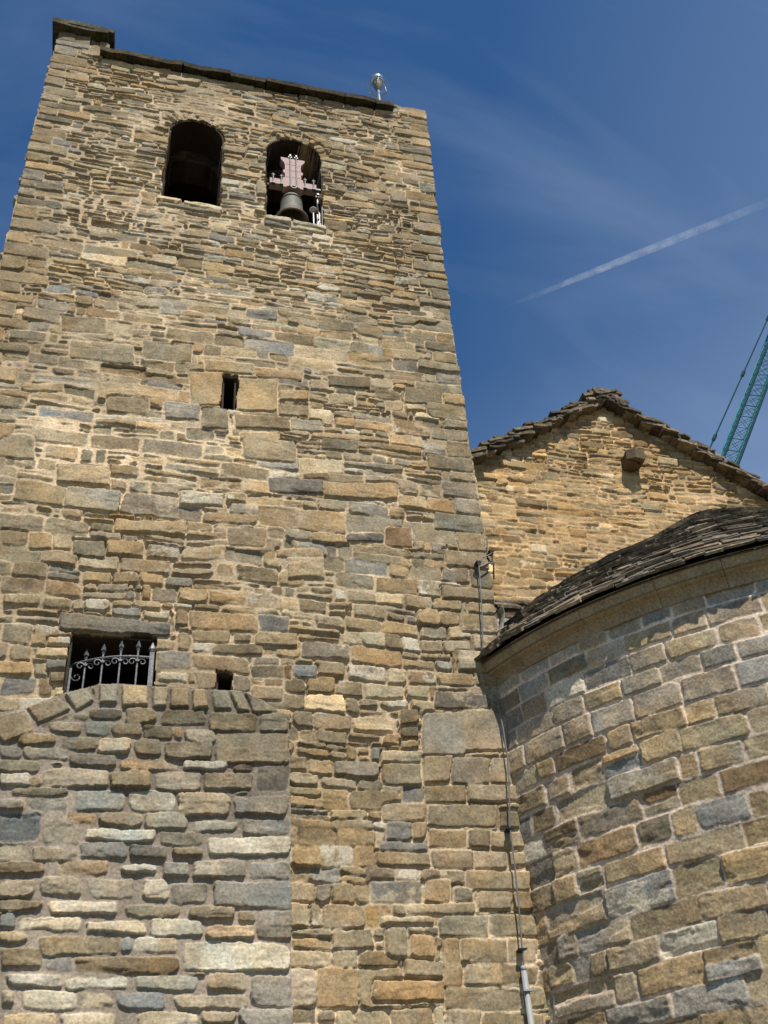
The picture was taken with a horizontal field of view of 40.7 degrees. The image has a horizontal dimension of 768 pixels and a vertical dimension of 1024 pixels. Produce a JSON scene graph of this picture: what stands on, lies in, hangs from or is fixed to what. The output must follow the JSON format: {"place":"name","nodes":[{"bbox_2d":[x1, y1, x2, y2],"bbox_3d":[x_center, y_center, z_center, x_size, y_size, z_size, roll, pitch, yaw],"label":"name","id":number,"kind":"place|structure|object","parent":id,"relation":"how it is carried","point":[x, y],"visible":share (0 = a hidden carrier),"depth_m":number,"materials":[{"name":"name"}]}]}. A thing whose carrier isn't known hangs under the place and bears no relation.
{"place":"outdoors","nodes":[
{"label":"outdoors","id":0,"kind":"place"},
{"bbox_2d":[0,0,767,483],"label":"sky","id":1,"kind":"structure","parent":0,"point":[600,167],"materials":[{"name":"blue"}]},
{"bbox_2d":[470,387,767,599],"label":"church nave","id":2,"kind":"structure","parent":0,"point":[589,477],"depth_m":15.63,"materials":[{"name":"stone"}]},
{"label":"ground","id":3,"kind":"structure","parent":0,"visible":0},
{"bbox_2d":[0,683,292,1023],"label":"buttress wall","id":4,"kind":"structure","parent":3,"relation":"on","point":[145,848],"depth_m":7.60,"materials":[{"name":"stone"}]},
{"bbox_2d":[0,17,549,1023],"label":"bell tower","id":5,"kind":"structure","parent":3,"relation":"on","point":[234,449],"depth_m":10.29,"materials":[{"name":"stone"}]},
{"bbox_2d":[267,154,319,222],"bbox_3d":[-1.207,-4.277,13.714,0.689,1.283,0.512,-17,-39,15],"label":"church bell","id":6,"kind":"object","parent":5,"relation":"hanging from","point":[292,183],"visible":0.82,"depth_m":13.67,"materials":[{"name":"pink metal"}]},
{"bbox_2d":[309,207,316,223],"bbox_3d":[-0.901,-3.752,13.250,0.104,0.382,0.104,6,-39,-13],"label":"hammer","id":7,"kind":"object","parent":5,"relation":"attached to","point":[313,210],"visible":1,"depth_m":13.33,"materials":[{"name":"grey metal"}]},
{"bbox_2d":[315,188,320,224],"bbox_3d":[-0.853,-3.950,13.534,0.079,0.795,0.120,6,-39,-13],"label":"bell motor","id":8,"kind":"object","parent":5,"relation":"attached to","point":[318,216],"visible":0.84,"depth_m":13.57,"materials":[{"name":"silver metal"}]},
{"bbox_2d":[367,73,388,99],"bbox_3d":[-0.056,-6.351,16.309,0.352,1.863,0.352,6,-39,-13],"label":"lightning rod","id":9,"kind":"object","parent":5,"relation":"on","point":[376,80],"visible":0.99,"depth_m":16.68,"materials":[{"name":"white metal"}]},
{"bbox_2d":[474,549,494,653],"bbox_3d":[1.095,0.913,10.202,0.219,1.260,0.534,-27,-42,26],"label":"conductor cable","id":10,"kind":"object","parent":5,"relation":"attached to","point":[490,553],"visible":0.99,"depth_m":10.29,"materials":[{"name":"black metal"}]},
{"bbox_2d":[495,695,533,1023],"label":"drop cable","id":11,"kind":"object","parent":5,"relation":"attached to","point":[526,990],"visible":1,"depth_m":8.07,"materials":[{"name":"black metal"}]},
{"bbox_2d":[474,506,767,1023],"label":"round apse","id":12,"kind":"structure","parent":3,"relation":"on","point":[632,684],"depth_m":8.12,"materials":[{"name":"stone"}]},
{"bbox_2d":[710,315,767,464],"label":"lattice crane","id":13,"kind":"object","parent":3,"relation":"on","point":[742,409],"visible":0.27,"depth_m":98.05,"materials":[{"name":"teal paint"}]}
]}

